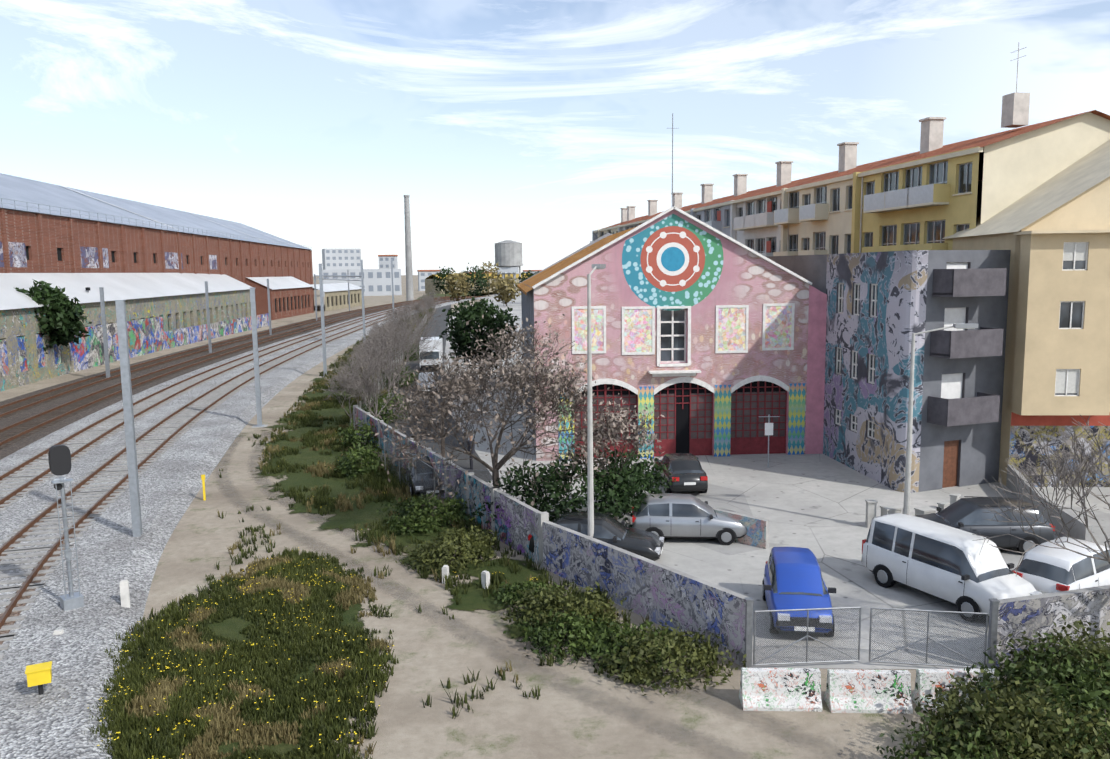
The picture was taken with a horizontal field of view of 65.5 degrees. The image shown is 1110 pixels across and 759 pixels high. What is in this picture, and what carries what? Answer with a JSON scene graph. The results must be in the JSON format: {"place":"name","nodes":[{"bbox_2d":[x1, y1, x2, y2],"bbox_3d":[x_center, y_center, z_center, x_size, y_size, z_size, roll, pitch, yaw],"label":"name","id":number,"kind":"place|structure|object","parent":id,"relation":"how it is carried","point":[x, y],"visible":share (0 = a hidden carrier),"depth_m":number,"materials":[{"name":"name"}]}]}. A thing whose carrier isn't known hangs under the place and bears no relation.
{"place":"outdoors","nodes":[
{"label":"outdoors","id":0,"kind":"place"},
{"bbox_2d":[322,249,360,269],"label":"apartment block","id":1,"kind":"structure","parent":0,"point":[335,259],"depth_m":576.99,"materials":[{"name":"grey"}]},
{"bbox_2d":[322,269,401,296],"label":"long white building","id":2,"kind":"structure","parent":0,"point":[377,282],"depth_m":368.83,"materials":[{"name":"grey"}]},
{"bbox_2d":[378,255,397,268],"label":"apartment block","id":3,"kind":"structure","parent":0,"point":[384,261],"depth_m":486.30,"materials":[{"name":"grey"}]},
{"bbox_2d":[383,305,491,481],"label":"road","id":4,"kind":"structure","parent":0,"point":[465,464],"depth_m":53.95,"materials":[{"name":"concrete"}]},
{"bbox_2d":[419,337,442,370],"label":"box van","id":5,"kind":"object","parent":4,"relation":"on","point":[436,352],"visible":0.62,"depth_m":83.84,"materials":[{"name":"white paint"}]},
{"bbox_2d":[494,240,522,294],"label":"water tower","id":6,"kind":"structure","parent":0,"point":[508,256],"depth_m":351.36,"materials":[{"name":"concrete"}]},
{"bbox_2d":[0,275,1038,758],"bbox_3d":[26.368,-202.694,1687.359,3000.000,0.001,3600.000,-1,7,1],"label":"ground","id":7,"kind":"structure","parent":0,"point":[506,719],"depth_m":20.16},
{"bbox_2d":[16,280,91,353],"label":"dark tree","id":8,"kind":"object","parent":7,"relation":"on","point":[65,322],"visible":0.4,"depth_m":81.63,"materials":[{"name":"green plant"}]},
{"bbox_2d":[99,287,109,377],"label":"catenary mast","id":9,"kind":"object","parent":7,"relation":"on","point":[105,339],"visible":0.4,"depth_m":79.30,"materials":[{"name":"metal"}]},
{"bbox_2d":[0,273,255,391],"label":"building","id":10,"kind":"structure","parent":7,"relation":"on","point":[176,300],"depth_m":101.07,"materials":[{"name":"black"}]},
{"bbox_2d":[0,313,268,376],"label":"graffiti","id":11,"kind":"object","parent":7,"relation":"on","point":[148,335],"depth_m":102.15,"materials":[{"name":"multicoloured paint"}]},
{"bbox_2d":[0,173,313,305],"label":"brick warehouse","id":12,"kind":"structure","parent":7,"relation":"on","point":[48,228],"depth_m":125.50,"materials":[{"name":"red brick"}]},
{"bbox_2d":[0,297,449,459],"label":"dark ballast bed","id":13,"kind":"object","parent":7,"relation":"on","point":[13,447],"visible":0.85,"depth_m":71.10,"materials":[{"name":"brown gravel"}]},
{"bbox_2d":[206,505,281,580],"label":"grass tufts","id":14,"kind":"object","parent":7,"relation":"on","point":[235,545],"depth_m":30.44,"materials":[{"name":"green plant"}]},
{"bbox_2d":[124,566,365,758],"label":"grass patch","id":15,"kind":"object","parent":7,"relation":"on","point":[234,626],"visible":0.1,"depth_m":22.72,"materials":[{"name":"green plant"}]},
{"bbox_2d":[55,546,398,758],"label":"grass tufts","id":16,"kind":"object","parent":15,"relation":"on","point":[170,691],"visible":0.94,"depth_m":20.57,"materials":[{"name":"green plant"}]},
{"bbox_2d":[0,296,492,758],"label":"railway ballast","id":17,"kind":"structure","parent":7,"relation":"on","point":[112,552],"depth_m":28.78,"materials":[{"name":"grey gravel"}]},
{"bbox_2d":[25,661,51,694],"bbox_3d":[-11.481,6.710,19.245,0.500,0.635,0.400,-4,8,-27],"label":"yellow trackside sign","id":18,"kind":"object","parent":17,"relation":"on","point":[39,674],"visible":1,"depth_m":19.12,"materials":[{"name":"metal"}]},
{"bbox_2d":[48,445,83,610],"bbox_3d":[-13.677,4.207,24.137,0.520,4.835,0.524,-7,9,-40],"label":"railway signal","id":19,"kind":"object","parent":17,"relation":"on","point":[59,458],"visible":1,"depth_m":23.99,"materials":[{"name":"black metal"}]},
{"bbox_2d":[119,579,129,607],"bbox_3d":[-12.268,6.191,24.637,0.220,0.940,0.160,-4,8,-22],"label":"concrete marker","id":20,"kind":"object","parent":17,"relation":"on","point":[124,593],"visible":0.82,"depth_m":24.56,"materials":[{"name":"white concrete"}]},
{"bbox_2d":[115,300,142,536],"bbox_3d":[-15.021,1.834,30.513,0.900,9.247,0.900,-3,7,-15],"label":"catenary mast","id":21,"kind":"object","parent":17,"relation":"on","point":[130,438],"visible":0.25,"depth_m":30.35,"materials":[{"name":"metal"}]},
{"bbox_2d":[0,321,380,659],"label":"sleepers","id":22,"kind":"object","parent":17,"relation":"on","point":[159,439],"visible":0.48,"depth_m":50.51,"materials":[{"name":"concrete"}]},
{"bbox_2d":[0,296,484,628],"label":"rails","id":23,"kind":"object","parent":22,"relation":"on","point":[29,579],"visible":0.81,"depth_m":61.53,"materials":[{"name":"brown metal"}]},
{"bbox_2d":[0,296,485,644],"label":"ballast rust stains","id":24,"kind":"object","parent":17,"relation":"on","point":[16,613],"visible":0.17,"depth_m":34.13,"materials":[{"name":"brown gravel"}]},
{"bbox_2d":[245,276,313,319],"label":"brick shed","id":25,"kind":"structure","parent":7,"relation":"on","point":[290,296],"depth_m":191.01,"materials":[{"name":"red brick"}]},
{"bbox_2d":[311,283,364,310],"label":"pale shed","id":26,"kind":"structure","parent":7,"relation":"on","point":[336,295],"depth_m":238.92,"materials":[{"name":"paint"}]},
{"bbox_2d":[404,195,413,300],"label":"factory chimney","id":27,"kind":"object","parent":7,"relation":"on","point":[409,278],"visible":0.94,"depth_m":291.73,"materials":[{"name":"concrete"}]},
{"bbox_2d":[385,350,497,457],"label":"bare tree","id":28,"kind":"object","parent":7,"relation":"on","point":[441,428],"visible":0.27,"depth_m":41.90,"materials":[{"name":"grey plant"}]},
{"bbox_2d":[431,266,459,296],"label":"tree","id":29,"kind":"object","parent":7,"relation":"on","point":[441,274],"visible":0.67,"depth_m":333.65,"materials":[{"name":"green plant"}]},
{"bbox_2d":[443,270,473,300],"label":"tree","id":30,"kind":"object","parent":7,"relation":"on","point":[464,288],"visible":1,"depth_m":274.96,"materials":[{"name":"yellow plant"}]},
{"bbox_2d":[459,263,489,298],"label":"tree","id":31,"kind":"object","parent":7,"relation":"on","point":[475,290],"visible":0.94,"depth_m":295.16,"materials":[{"name":"green plant"}]},
{"bbox_2d":[425,273,528,293],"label":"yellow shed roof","id":32,"kind":"structure","parent":7,"relation":"on","point":[430,286],"depth_m":397.56,"materials":[{"name":"paint"}]},
{"bbox_2d":[422,660,540,718],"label":"grass tufts","id":33,"kind":"object","parent":7,"relation":"on","point":[499,673],"depth_m":19.50,"materials":[{"name":"green plant"}]},
{"bbox_2d":[351,547,616,674],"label":"grass tufts","id":34,"kind":"object","parent":7,"relation":"on","point":[549,662],"depth_m":21.74,"materials":[{"name":"green plant"}]},
{"bbox_2d":[474,261,502,295],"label":"tree","id":35,"kind":"object","parent":7,"relation":"on","point":[493,274],"visible":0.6,"depth_m":325.45,"materials":[{"name":"green plant"}]},
{"bbox_2d":[375,314,621,512],"bbox_3d":[-1.772,1.571,33.141,8.888,7.954,9.184,0,7,9],"label":"blossoming tree","id":36,"kind":"object","parent":7,"relation":"on","point":[515,373],"visible":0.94,"depth_m":31.53,"materials":[{"name":"grey plant"}]},
{"bbox_2d":[253,307,801,676],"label":"verge grass","id":37,"kind":"structure","parent":7,"relation":"on","point":[472,599],"depth_m":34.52,"materials":[{"name":"green plant"}]},
{"bbox_2d":[250,287,267,427],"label":"catenary mast","id":38,"kind":"object","parent":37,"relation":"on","point":[256,358],"visible":0.92,"depth_m":54.02,"materials":[{"name":"metal"}]},
{"bbox_2d":[319,264,326,376],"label":"catenary mast","id":39,"kind":"object","parent":37,"relation":"on","point":[322,320],"visible":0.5,"depth_m":80.14,"materials":[{"name":"metal"}]},
{"bbox_2d":[322,369,382,425],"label":"bare tree","id":40,"kind":"object","parent":37,"relation":"on","point":[350,389],"visible":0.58,"depth_m":52.63,"materials":[{"name":"grey plant"}]},
{"bbox_2d":[325,440,390,479],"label":"verge shrub","id":41,"kind":"object","parent":37,"relation":"on","point":[360,453],"visible":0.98,"depth_m":40.72,"materials":[{"name":"green plant"}]},
{"bbox_2d":[323,343,409,413],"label":"bare tree","id":42,"kind":"object","parent":37,"relation":"on","point":[376,358],"visible":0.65,"depth_m":54.15,"materials":[{"name":"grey plant"}]},
{"bbox_2d":[337,417,398,451],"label":"verge shrub","id":43,"kind":"object","parent":37,"relation":"on","point":[360,430],"visible":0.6,"depth_m":46.34,"materials":[{"name":"green plant"}]},
{"bbox_2d":[325,340,417,416],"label":"bare tree","id":44,"kind":"object","parent":37,"relation":"on","point":[369,367],"visible":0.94,"depth_m":49.78,"materials":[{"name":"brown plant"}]},
{"bbox_2d":[361,392,408,423],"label":"verge shrub","id":45,"kind":"object","parent":37,"relation":"on","point":[384,412],"visible":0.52,"depth_m":55.25,"materials":[{"name":"green plant"}]},
{"bbox_2d":[356,318,433,390],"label":"bare tree","id":46,"kind":"object","parent":37,"relation":"on","point":[398,331],"visible":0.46,"depth_m":69.01,"materials":[{"name":"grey plant"}]},
{"bbox_2d":[354,323,436,396],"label":"bare tree","id":47,"kind":"object","parent":37,"relation":"on","point":[403,338],"visible":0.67,"depth_m":61.48,"materials":[{"name":"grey plant"}]},
{"bbox_2d":[365,307,446,365],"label":"bare tree","id":48,"kind":"object","parent":37,"relation":"on","point":[405,321],"visible":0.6,"depth_m":79.38,"materials":[{"name":"grey plant"}]},
{"bbox_2d":[380,512,442,537],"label":"hedge shrub","id":49,"kind":"object","parent":37,"relation":"on","point":[399,527],"visible":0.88,"depth_m":31.82,"materials":[{"name":"green plant"}]},
{"bbox_2d":[387,299,439,350],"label":"bare tree","id":50,"kind":"object","parent":37,"relation":"on","point":[423,311],"visible":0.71,"depth_m":106.23,"materials":[{"name":"grey plant"}]},
{"bbox_2d":[406,451,443,497],"bbox_3d":[-5.620,4.132,38.074,1.947,1.515,4.060,-2,7,-14],"label":"black car","id":51,"kind":"object","parent":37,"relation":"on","point":[415,488],"visible":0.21,"depth_m":36.71,"materials":[{"name":"paint"}]},
{"bbox_2d":[377,489,475,533],"bbox_3d":[-4.790,4.960,33.340,4.084,1.143,3.749,4,8,30],"label":"hedge shrub","id":52,"kind":"object","parent":37,"relation":"on","point":[418,503],"visible":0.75,"depth_m":32.93,"materials":[{"name":"green plant"}]},
{"bbox_2d":[395,536,495,574],"bbox_3d":[-3.548,5.682,28.329,3.155,0.929,2.811,-1,7,1],"label":"hedge shrub","id":53,"kind":"object","parent":37,"relation":"on","point":[443,546],"visible":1,"depth_m":28.10,"materials":[{"name":"green plant"}]},
{"bbox_2d":[353,405,548,568],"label":"graffiti wall","id":54,"kind":"structure","parent":37,"relation":"on","point":[517,521],"depth_m":31.68,"materials":[{"name":"concrete"}]},
{"bbox_2d":[423,525,506,553],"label":"hedge shrub","id":55,"kind":"object","parent":37,"relation":"on","point":[456,535],"visible":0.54,"depth_m":29.86,"materials":[{"name":"green plant"}]},
{"bbox_2d":[384,435,566,513],"bbox_3d":[-4.941,4.108,36.654,10.402,1.900,4.085,4,9,34],"label":"chainlink fence","id":56,"kind":"object","parent":37,"relation":"on","point":[417,475],"visible":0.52,"depth_m":34.55,"materials":[{"name":"silver metal"}]},
{"bbox_2d":[488,580,566,609],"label":"hedge shrub","id":57,"kind":"object","parent":37,"relation":"on","point":[514,587],"visible":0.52,"depth_m":25.00,"materials":[{"name":"green plant"}]},
{"bbox_2d":[497,581,632,646],"bbox_3d":[0.150,6.181,23.516,3.311,1.051,3.424,-7,10,-42],"label":"hedge shrub","id":58,"kind":"object","parent":37,"relation":"on","point":[550,595],"visible":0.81,"depth_m":23.39,"materials":[{"name":"green plant"}]},
{"bbox_2d":[503,607,629,668],"bbox_3d":[0.314,6.444,22.057,3.275,0.889,2.659,-1,7,1],"label":"hedge shrub","id":59,"kind":"object","parent":37,"relation":"on","point":[580,630],"visible":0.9,"depth_m":21.79,"materials":[{"name":"green plant"}]},
{"bbox_2d":[578,618,684,672],"bbox_3d":[1.890,6.518,21.372,2.681,0.866,2.547,-1,7,1],"label":"hedge shrub","id":60,"kind":"object","parent":37,"relation":"on","point":[604,645],"visible":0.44,"depth_m":21.27,"materials":[{"name":"green plant"}]},
{"bbox_2d":[604,658,668,684],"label":"hedge shrub","id":61,"kind":"object","parent":37,"relation":"on","point":[625,678],"visible":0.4,"depth_m":20.16,"materials":[{"name":"green plant"}]},
{"bbox_2d":[543,521,752,666],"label":"graffiti wall","id":62,"kind":"structure","parent":37,"relation":"on","point":[660,592],"depth_m":23.52,"materials":[{"name":"concrete"}]},
{"bbox_2d":[595,618,746,696],"bbox_3d":[2.773,6.488,20.642,3.537,1.093,3.345,-3,8,-18],"label":"hedge shrub","id":63,"kind":"object","parent":37,"relation":"on","point":[701,654],"visible":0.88,"depth_m":20.28,"materials":[{"name":"green plant"}]},
{"bbox_2d":[215,431,859,758],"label":"tyre ruts","id":64,"kind":"structure","parent":7,"relation":"on","point":[233,444],"depth_m":24.49,"materials":[{"name":"beige soil"}]},
{"bbox_2d":[586,445,675,514],"bbox_3d":[3.050,3.902,34.554,3.628,2.730,3.518,-1,7,1],"label":"yard bush","id":65,"kind":"object","parent":7,"relation":"on","point":[643,466],"visible":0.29,"depth_m":34.25,"materials":[{"name":"green plant"}]},
{"bbox_2d":[739,668,821,711],"bbox_3d":[4.951,6.762,18.980,1.695,0.800,0.600,0,7,2],"label":"jersey barrier","id":66,"kind":"object","parent":7,"relation":"on","point":[780,689],"visible":1,"depth_m":18.83,"materials":[{"name":"concrete"}]},
{"bbox_2d":[824,669,912,713],"bbox_3d":[6.839,6.755,18.849,1.731,0.800,0.600,0,7,2],"label":"jersey barrier","id":67,"kind":"object","parent":7,"relation":"on","point":[860,691],"visible":1,"depth_m":18.70,"materials":[{"name":"concrete"}]},
{"bbox_2d":[745,597,999,668],"bbox_3d":[7.447,6.037,20.538,5.861,1.790,0.460,0,7,3],"label":"gate","id":68,"kind":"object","parent":7,"relation":"on","point":[993,622],"visible":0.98,"depth_m":20.57,"materials":[{"name":"silver metal"}]},
{"bbox_2d":[911,668,998,711],"bbox_3d":[8.768,6.733,18.842,1.703,0.800,0.600,-1,7,1],"label":"jersey barrier","id":69,"kind":"object","parent":7,"relation":"on","point":[942,678],"visible":0.36,"depth_m":18.71,"materials":[{"name":"concrete"}]},
{"bbox_2d":[876,705,1083,758],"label":"shrub","id":70,"kind":"object","parent":7,"relation":"on","point":[938,727],"visible":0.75,"depth_m":15.58,"materials":[{"name":"green plant"}]},
{"bbox_2d":[896,669,1103,758],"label":"shrub","id":71,"kind":"object","parent":7,"relation":"on","point":[977,697],"visible":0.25,"depth_m":17.20,"materials":[{"name":"green plant"}]},
{"bbox_2d":[900,681,1109,758],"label":"shrub","id":72,"kind":"object","parent":7,"relation":"on","point":[1030,731],"visible":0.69,"depth_m":15.37,"materials":[{"name":"green plant"}]},
{"bbox_2d":[908,675,1109,758],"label":"shrub","id":73,"kind":"object","parent":7,"relation":"on","point":[934,720],"visible":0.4,"depth_m":16.18,"materials":[{"name":"green plant"}]},
{"bbox_2d":[949,658,1109,758],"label":"shrub","id":74,"kind":"object","parent":7,"relation":"on","point":[1094,694],"visible":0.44,"depth_m":16.02,"materials":[{"name":"green plant"}]},
{"bbox_2d":[959,630,1109,757],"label":"shrub","id":75,"kind":"object","parent":7,"relation":"on","point":[1012,671],"visible":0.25,"depth_m":18.03,"materials":[{"name":"green plant"}]},
{"bbox_2d":[972,416,1109,574],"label":"bare tree","id":76,"kind":"object","parent":7,"relation":"on","point":[1078,475],"visible":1,"depth_m":20.11,"materials":[{"name":"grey plant"}]},
{"bbox_2d":[993,614,1109,718],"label":"shrub","id":77,"kind":"object","parent":7,"relation":"on","point":[1099,649],"visible":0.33,"depth_m":18.75,"materials":[{"name":"green plant"}]},
{"bbox_2d":[996,624,1109,704],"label":"shrub","id":78,"kind":"object","parent":7,"relation":"on","point":[1073,654],"visible":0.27,"depth_m":19.52,"materials":[{"name":"green plant"}]},
{"bbox_2d":[996,585,1109,669],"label":"yard wall","id":79,"kind":"structure","parent":7,"relation":"on","point":[1039,613],"depth_m":20.52,"materials":[{"name":"concrete"}]},
{"bbox_2d":[1033,640,1109,732],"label":"shrub","id":80,"kind":"object","parent":7,"relation":"on","point":[1103,678],"visible":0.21,"depth_m":17.56,"materials":[{"name":"green plant"}]},
{"bbox_2d":[0,0,1109,275],"label":"sky","id":81,"kind":"structure","parent":0,"point":[531,123],"materials":[{"name":"blue"}]},
{"bbox_2d":[517,113,826,460],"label":"building","id":82,"kind":"structure","parent":0,"point":[707,339],"depth_m":43.48,"materials":[{"name":"paint"}]},
{"bbox_2d":[661,310,684,360],"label":"window","id":83,"kind":"structure","parent":82,"relation":"in","point":[666,315],"depth_m":43.68,"materials":[{"name":"glass"}]},
{"bbox_2d":[574,381,786,457],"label":"arched doors","id":84,"kind":"structure","parent":82,"relation":"in","point":[686,426],"depth_m":44.31,"materials":[{"name":"paint"}]},
{"bbox_2d":[379,291,1109,669],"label":"yard pavement","id":85,"kind":"structure","parent":0,"point":[815,505],"depth_m":31.03,"materials":[{"name":"concrete"}]},
{"bbox_2d":[439,297,519,380],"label":"tree","id":86,"kind":"object","parent":85,"relation":"on","point":[466,339],"visible":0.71,"depth_m":71.84,"materials":[{"name":"green plant"}]},
{"bbox_2d":[492,275,520,305],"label":"tree","id":87,"kind":"object","parent":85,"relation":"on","point":[502,292],"visible":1,"depth_m":236.80,"materials":[{"name":"yellow plant"}]},
{"bbox_2d":[463,444,662,526],"bbox_3d":[0.366,4.072,31.873,7.479,3.195,5.675,-1,7,1],"label":"yard bush","id":88,"kind":"object","parent":85,"relation":"on","point":[622,496],"visible":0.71,"depth_m":31.20,"materials":[{"name":"green plant"}]},
{"bbox_2d":[528,512,663,560],"bbox_3d":[1.388,5.250,28.693,4.330,1.465,2.002,1,7,13],"label":"dark car","id":89,"kind":"object","parent":85,"relation":"on","point":[609,529],"visible":0.5,"depth_m":28.10,"materials":[{"name":"black paint"}]},
{"bbox_2d":[587,264,605,536],"bbox_3d":[1.271,1.148,28.160,0.504,9.741,1.840,1,7,13],"label":"street lamp","id":90,"kind":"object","parent":85,"relation":"on","point":[590,493],"depth_m":27.50,"materials":[{"name":"galvanised metal"},{"name":"glass"}]},
{"bbox_2d":[568,398,664,520],"bbox_3d":[2.255,3.139,32.093,3.655,4.985,3.325,-1,7,1],"label":"bare sapling","id":91,"kind":"object","parent":85,"relation":"on","point":[624,433],"visible":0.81,"depth_m":31.52,"materials":[{"name":"grey plant"}]},
{"bbox_2d":[654,453,707,492],"bbox_3d":[5.527,3.990,38.323,2.002,1.465,4.330,-1,7,-3],"label":"dark parked car","id":92,"kind":"object","parent":85,"relation":"on","point":[687,472],"visible":0.85,"depth_m":36.65,"materials":[{"name":"black paint"}]},
{"bbox_2d":[632,493,747,544],"bbox_3d":[4.792,4.915,30.827,4.060,1.515,1.947,0,7,5],"label":"silver hatchback car","id":93,"kind":"object","parent":85,"relation":"on","point":[670,515],"visible":0.81,"depth_m":30.11,"materials":[{"name":"paint"}]},
{"bbox_2d":[641,492,768,548],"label":"low wall","id":94,"kind":"structure","parent":85,"relation":"on","point":[757,535],"depth_m":29.82,"materials":[{"name":"concrete"}]},
{"bbox_2d":[762,547,835,636],"bbox_3d":[6.622,5.752,23.671,1.862,1.595,3.580,0,7,9],"label":"blue car","id":95,"kind":"object","parent":85,"relation":"on","point":[793,579],"visible":0.81,"depth_m":22.93,"materials":[{"name":"paint"}]},
{"bbox_2d":[590,44,1109,256],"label":"apartment row","id":96,"kind":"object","parent":85,"relation":"on","point":[932,193],"visible":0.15,"depth_m":48.61,"materials":[{"name":"beige paint"}]},
{"bbox_2d":[597,161,971,253],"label":"windows","id":97,"kind":"structure","parent":96,"relation":"in","point":[895,172],"depth_m":51.55,"materials":[{"name":"glass"}]},
{"bbox_2d":[902,323,978,514],"bbox_3d":[13.501,1.806,30.512,2.323,7.551,0.520,0,7,9],"label":"street lamp","id":98,"kind":"object","parent":85,"relation":"on","point":[906,506],"visible":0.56,"depth_m":30.56,"materials":[{"name":"painted metal"},{"name":"glass"}]},
{"bbox_2d":[861,513,1041,621],"bbox_3d":[11.282,5.346,24.922,2.060,1.975,4.830,-4,8,-27],"label":"white van","id":99,"kind":"object","parent":85,"relation":"on","point":[949,564],"visible":0.9,"depth_m":24.27,"materials":[{"name":"paint"}]},
{"bbox_2d":[916,496,1054,554],"bbox_3d":[14.261,4.918,29.380,4.580,1.640,2.046,0,7,3],"label":"dark estate car","id":100,"kind":"object","parent":85,"relation":"on","point":[967,515],"visible":0.73,"depth_m":28.57,"materials":[{"name":"grey paint"}]},
{"bbox_2d":[1006,464,1092,541],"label":"yard side wall","id":101,"kind":"structure","parent":85,"relation":"on","point":[1079,530],"depth_m":31.01,"materials":[{"name":"concrete"}]},
{"bbox_2d":[1012,537,1109,593],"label":"car","id":102,"kind":"object","parent":85,"relation":"on","point":[1043,569],"visible":0.62,"depth_m":23.85,"materials":[{"name":"paint"}]},
{"bbox_2d":[766,250,1010,492],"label":"apartment building","id":103,"kind":"structure","parent":0,"point":[882,307],"depth_m":37.12,"materials":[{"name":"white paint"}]},
{"bbox_2d":[835,283,877,438],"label":"windows","id":104,"kind":"structure","parent":103,"relation":"in","point":[855,284],"depth_m":40.65,"materials":[{"name":"glass"}]},
{"bbox_2d":[943,140,1109,486],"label":"cream apartment house","id":105,"kind":"structure","parent":0,"point":[1052,234],"depth_m":35.92,"materials":[{"name":"beige paint"}]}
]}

